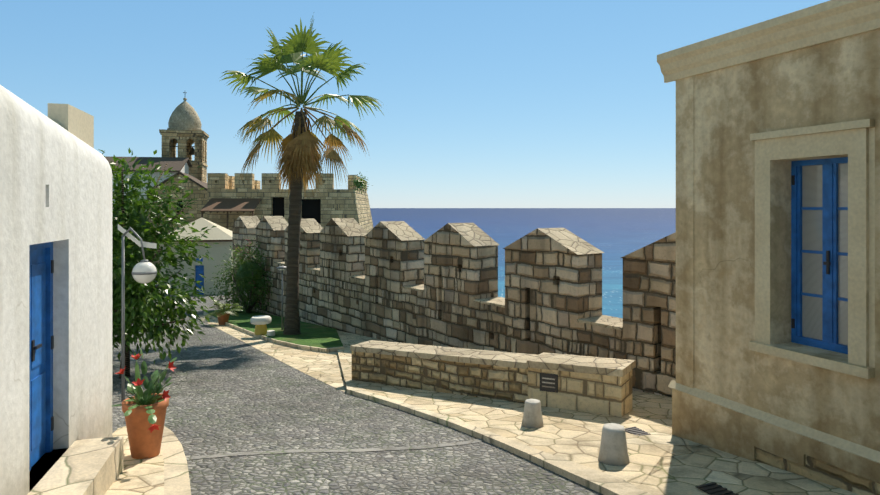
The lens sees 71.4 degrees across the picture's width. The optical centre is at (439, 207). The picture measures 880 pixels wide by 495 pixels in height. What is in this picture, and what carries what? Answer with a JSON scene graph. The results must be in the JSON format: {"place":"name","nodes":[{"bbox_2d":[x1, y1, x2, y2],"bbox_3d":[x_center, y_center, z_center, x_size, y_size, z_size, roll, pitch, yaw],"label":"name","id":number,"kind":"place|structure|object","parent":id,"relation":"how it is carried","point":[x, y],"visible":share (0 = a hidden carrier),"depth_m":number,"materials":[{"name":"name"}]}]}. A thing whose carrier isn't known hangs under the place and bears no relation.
{"place":"outdoors","nodes":[
{"label":"outdoors","id":0,"kind":"place"},
{"bbox_2d":[104,426,190,494],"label":"pavement","id":1,"kind":"structure","parent":0,"point":[165,471],"depth_m":5.95,"materials":[{"name":"stone"}]},
{"bbox_2d":[122,393,168,458],"bbox_3d":[-3.133,2.342,6.517,0.456,0.591,0.456,0,0,-1],"label":"pot","id":2,"kind":"object","parent":1,"relation":"on","point":[144,442],"visible":0.71,"depth_m":6.38,"materials":[{"name":"orange ceramic"}]},
{"bbox_2d":[112,348,176,432],"bbox_3d":[-3.094,1.865,6.478,0.678,0.714,1.061,0,0,-1],"label":"pot plant","id":3,"kind":"object","parent":2,"relation":"in","point":[153,386],"visible":0.92,"depth_m":6.49,"materials":[{"name":"green plant"}]},
{"bbox_2d":[170,92,193,154],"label":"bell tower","id":4,"kind":"structure","parent":0,"point":[191,152],"depth_m":64.97,"materials":[{"name":"metal"}]},
{"bbox_2d":[273,197,320,223],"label":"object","id":5,"kind":"object","parent":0,"point":[311,208],"visible":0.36,"depth_m":52.35,"materials":[{"name":"black"}]},
{"bbox_2d":[112,281,602,494],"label":"terrain ground","id":6,"kind":"structure","parent":0,"point":[227,393],"depth_m":7.48,"materials":[{"name":"grey stone"}]},
{"bbox_2d":[0,85,111,494],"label":"white building","id":7,"kind":"structure","parent":6,"relation":"on","point":[55,183],"depth_m":5.60,"materials":[{"name":"paint"}]},
{"bbox_2d":[29,242,52,470],"bbox_3d":[-3.517,1.270,5.229,0.080,1.950,0.920,0,0,-14],"label":"door","id":8,"kind":"structure","parent":7,"relation":"in","point":[41,365],"depth_m":5.47,"materials":[{"name":"wood"}]},
{"bbox_2d":[31,260,53,430],"bbox_3d":[-3.545,1.270,5.464,0.038,1.570,0.410,0,0,-14],"label":"door hardware","id":9,"kind":"object","parent":8,"relation":"attached to","point":[34,347],"visible":0.96,"depth_m":5.63,"materials":[{"name":"grey metal"}]},
{"bbox_2d":[48,103,93,148],"bbox_3d":[-3.872,-0.725,6.444,0.180,0.600,0.850,0,0,-14],"label":"chimney","id":10,"kind":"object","parent":7,"relation":"attached to","point":[77,123],"depth_m":6.24,"materials":[{"name":"beige paint"}]},
{"bbox_2d":[27,436,123,494],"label":"doorstep","id":11,"kind":"object","parent":6,"relation":"on","point":[94,466],"visible":0.67,"depth_m":5.35,"materials":[{"name":"beige stone"}]},
{"bbox_2d":[121,227,156,400],"bbox_3d":[-4.598,1.658,9.292,0.571,2.717,0.350,0,0,-1],"label":"lamp post","id":12,"kind":"object","parent":6,"relation":"on","point":[123,313],"visible":0.88,"depth_m":9.37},
{"bbox_2d":[118,224,156,248],"bbox_3d":[-4.650,0.437,9.396,0.710,0.376,0.009,0,0,15],"label":"lamp blade ornament","id":13,"kind":"object","parent":12,"relation":"attached to","point":[136,241],"visible":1,"depth_m":9.40,"materials":[{"name":"white metal"}]},
{"bbox_2d":[132,262,156,283],"bbox_3d":[-4.488,0.985,9.295,0.340,0.340,0.340,0,0,-1],"label":"globe lamp","id":14,"kind":"object","parent":12,"relation":"hanging from","point":[144,267],"visible":0.77,"depth_m":9.19,"materials":[{"name":"white glass"}]},
{"bbox_2d":[112,171,177,218],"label":"building wall","id":15,"kind":"structure","parent":6,"relation":"on","point":[156,174],"depth_m":58.85,"materials":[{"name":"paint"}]},
{"bbox_2d":[105,156,191,171],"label":"roof","id":16,"kind":"structure","parent":15,"relation":"on","point":[177,164],"depth_m":60.42,"materials":[{"name":"brown tile"}]},
{"bbox_2d":[180,162,188,173],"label":"white house gable","id":17,"kind":"structure","parent":15,"relation":"attached to","point":[185,168],"depth_m":62.56,"materials":[{"name":"white paint"}]},
{"bbox_2d":[98,148,218,377],"bbox_3d":[-5.857,1.008,11.238,3.148,4.499,3.573,0,0,-1],"label":"tree","id":18,"kind":"object","parent":6,"relation":"on","point":[146,313],"depth_m":11.10,"materials":[{"name":"green plant"}]},
{"bbox_2d":[148,174,206,272],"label":"church facade","id":19,"kind":"structure","parent":6,"relation":"on","point":[198,195],"depth_m":57.04,"materials":[{"name":"beige stone"}]},
{"bbox_2d":[145,172,206,193],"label":"roof edge","id":20,"kind":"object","parent":19,"relation":"on","point":[197,181],"depth_m":57.22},
{"bbox_2d":[177,200,182,212],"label":"window","id":21,"kind":"structure","parent":19,"relation":"in","point":[179,204],"depth_m":57.14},
{"bbox_2d":[159,129,208,186],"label":"bell tower","id":22,"kind":"structure","parent":19,"relation":"on","point":[184,139],"depth_m":63.96,"materials":[{"name":"stone"}]},
{"bbox_2d":[167,98,201,130],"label":"dome","id":23,"kind":"structure","parent":22,"relation":"on","point":[184,115],"depth_m":64.38,"materials":[{"name":"beige stone"}]},
{"bbox_2d":[160,242,231,294],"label":"cream house","id":24,"kind":"structure","parent":6,"relation":"on","point":[219,251],"depth_m":37.19,"materials":[{"name":"paint"}]},
{"bbox_2d":[154,240,231,241],"bbox_3d":[-15.113,2.006,38.811,4.700,0.118,4.200,0,0,-11],"label":"roof eave","id":25,"kind":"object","parent":24,"relation":"attached to","point":[210,240],"depth_m":36.94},
{"bbox_2d":[164,218,231,239],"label":"roof","id":26,"kind":"structure","parent":24,"relation":"on","point":[218,232],"depth_m":37.62,"materials":[{"name":"beige concrete"}]},
{"bbox_2d":[196,258,203,293],"bbox_3d":[-14.591,4.185,37.141,0.480,2.220,0.160,0,0,-11],"label":"door","id":27,"kind":"structure","parent":24,"relation":"in","point":[199,269],"depth_m":37.18,"materials":[{"name":"blue wood"}]},
{"bbox_2d":[204,238,274,312],"bbox_3d":[-7.724,2.920,24.387,3.148,3.470,3.246,0,0,-1],"label":"shrub","id":28,"kind":"object","parent":6,"relation":"on","point":[243,276],"depth_m":23.83,"materials":[{"name":"green plant"}]},
{"bbox_2d":[198,314,346,392],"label":"pavement","id":29,"kind":"structure","parent":6,"relation":"on","point":[326,368],"depth_m":14.00,"materials":[{"name":"beige stone"}]},
{"bbox_2d":[206,300,243,317],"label":"cycas fronds","id":30,"kind":"object","parent":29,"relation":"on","point":[224,309],"visible":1,"depth_m":20.54,"materials":[{"name":"green plant"}]},
{"bbox_2d":[204,308,343,352],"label":"lawn","id":31,"kind":"structure","parent":6,"relation":"on","point":[317,338],"depth_m":17.81,"materials":[{"name":"plant"}]},
{"bbox_2d":[216,311,229,324],"bbox_3d":[-7.307,3.740,20.642,0.454,0.420,0.454,0,0,-1],"label":"flower pot","id":32,"kind":"object","parent":31,"relation":"on","point":[223,319],"visible":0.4,"depth_m":20.50,"materials":[{"name":"orange ceramic"}]},
{"bbox_2d":[250,315,274,335],"bbox_3d":[-5.008,3.368,17.481,0.807,0.504,0.577,0,0,13],"label":"garden stool","id":33,"kind":"object","parent":31,"relation":"on","point":[260,322],"visible":0.98,"depth_m":17.34,"materials":[{"name":"white ceramic"}]},
{"bbox_2d":[220,16,383,334],"bbox_3d":[-3.810,-0.948,17.796,4.695,9.608,4.714,0,0,-1],"label":"palm","id":34,"kind":"object","parent":31,"relation":"on","point":[299,149],"depth_m":17.53,"materials":[{"name":"green plant"}]},
{"bbox_2d":[276,266,286,329],"bbox_3d":[-4.803,2.797,18.644,0.380,2.060,0.380,0,0,-1],"label":"garden lamp post","id":35,"kind":"object","parent":6,"relation":"on","point":[281,267],"visible":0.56,"depth_m":18.62,"materials":[{"name":"silver metal"}]},
{"bbox_2d":[207,173,373,232],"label":"fortress","id":36,"kind":"structure","parent":6,"relation":"on","point":[349,202],"depth_m":51.77,"materials":[{"name":"beige stone"}]},
{"bbox_2d":[200,198,261,228],"bbox_3d":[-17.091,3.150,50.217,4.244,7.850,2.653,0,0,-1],"label":"awning","id":37,"kind":"object","parent":36,"relation":"attached to","point":[230,205],"visible":0.83,"depth_m":49.97,"materials":[{"name":"brown wood"}]},
{"bbox_2d":[350,172,372,193],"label":"bush","id":38,"kind":"object","parent":36,"relation":"on","point":[359,183],"visible":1,"depth_m":52.48,"materials":[{"name":"green plant"}]},
{"bbox_2d":[186,439,483,459],"bbox_3d":[-0.961,2.744,6.935,3.602,0.158,0.346,0,0,-16],"label":"road band","id":39,"kind":"object","parent":6,"relation":"on","point":[334,450],"visible":0.79,"depth_m":6.87,"materials":[{"name":"stone"}]},
{"bbox_2d":[232,227,675,396],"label":"battlement wall","id":40,"kind":"structure","parent":6,"relation":"on","point":[551,299],"depth_m":14.02,"materials":[{"name":"beige stone"}]},
{"bbox_2d":[251,256,622,330],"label":"crenel ledges","id":41,"kind":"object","parent":40,"relation":"on","point":[611,322],"depth_m":13.12,"materials":[{"name":"beige stone"}]},
{"bbox_2d":[232,216,675,262],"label":"merlon caps","id":42,"kind":"object","parent":40,"relation":"on","point":[558,240],"visible":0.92,"depth_m":14.41,"materials":[{"name":"beige stone"}]},
{"bbox_2d":[352,351,631,416],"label":"wall","id":43,"kind":"structure","parent":6,"relation":"on","point":[599,394],"depth_m":9.43,"materials":[{"name":"stone"}]},
{"bbox_2d":[350,340,634,376],"bbox_3d":[0.599,2.394,9.923,4.904,0.376,0.620,0,0,33],"label":"wall cap","id":44,"kind":"object","parent":43,"relation":"on","point":[590,365],"visible":1,"depth_m":9.50,"materials":[{"name":"stone"}]},
{"bbox_2d":[540,373,557,392],"bbox_3d":[1.590,2.561,8.948,0.280,0.274,0.016,0,0,33],"label":"wall plaque","id":45,"kind":"object","parent":43,"relation":"attached to","point":[555,381],"visible":0.93,"depth_m":8.93,"materials":[{"name":"grey metal"}]},
{"bbox_2d":[542,377,554,387],"bbox_3d":[1.585,2.561,8.941,0.200,0.150,0.004,0,0,33],"label":"plaque lettering","id":46,"kind":"object","parent":45,"relation":"attached to","point":[548,382],"depth_m":8.94,"materials":[{"name":"metal"}]},
{"bbox_2d":[672,29,879,494],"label":"building","id":47,"kind":"structure","parent":6,"relation":"on","point":[747,133],"depth_m":6.32,"materials":[{"name":"paint"}]},
{"bbox_2d":[657,0,879,462],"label":"building trim molding","id":48,"kind":"structure","parent":47,"relation":"attached to","point":[827,21],"depth_m":6.14,"materials":[{"name":"beige stone"}]},
{"bbox_2d":[791,157,847,353],"bbox_3d":[3.859,0.460,6.046,0.070,1.890,0.790,0,0,-23],"label":"window","id":49,"kind":"structure","parent":47,"relation":"in","point":[819,229],"depth_m":6.15,"materials":[{"name":"blue wood"}]},
{"bbox_2d":[791,175,830,327],"bbox_3d":[3.816,0.460,6.027,0.035,1.590,0.770,0,0,-23],"label":"window hardware","id":50,"kind":"object","parent":49,"relation":"attached to","point":[827,263],"visible":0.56,"depth_m":6.03,"materials":[{"name":"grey metal"}]},
{"bbox_2d":[0,0,829,207],"label":"sky","id":51,"kind":"structure","parent":0,"point":[485,103],"materials":[{"name":"blue"}]},
{"bbox_2d":[370,208,675,317],"bbox_3d":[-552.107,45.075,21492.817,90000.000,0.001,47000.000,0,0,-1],"label":"sea water","id":52,"kind":"structure","parent":0,"point":[614,235],"depth_m":1628.38,"materials":[{"name":"blue liquid"}]},
{"bbox_2d":[337,330,858,494],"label":"pavement","id":53,"kind":"structure","parent":0,"point":[565,443],"depth_m":7.00,"materials":[{"name":"stone"}]},
{"bbox_2d":[521,399,543,427],"bbox_3d":[1.185,2.636,7.834,0.283,0.334,0.279,0,0,-1],"label":"bollard","id":54,"kind":"object","parent":53,"relation":"on","point":[532,416],"visible":0.92,"depth_m":7.74,"materials":[{"name":"concrete"}]},
{"bbox_2d":[598,423,629,465],"bbox_3d":[1.806,2.455,6.356,0.319,0.379,0.316,0,0,-1],"label":"bollard","id":55,"kind":"object","parent":53,"relation":"on","point":[613,451],"visible":0.9,"depth_m":6.25,"materials":[{"name":"concrete"}]},
{"bbox_2d":[625,427,650,435],"bbox_3d":[2.419,2.761,7.539,0.200,0.012,0.300,0,0,-23],"label":"drain grate","id":56,"kind":"object","parent":53,"relation":"on","point":[634,431],"visible":0.9,"depth_m":7.53,"materials":[{"name":"grey metal"}]},
{"bbox_2d":[695,482,738,494],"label":"drain grate","id":57,"kind":"object","parent":53,"relation":"on","point":[712,488],"visible":1,"depth_m":5.48,"materials":[{"name":"grey metal"}]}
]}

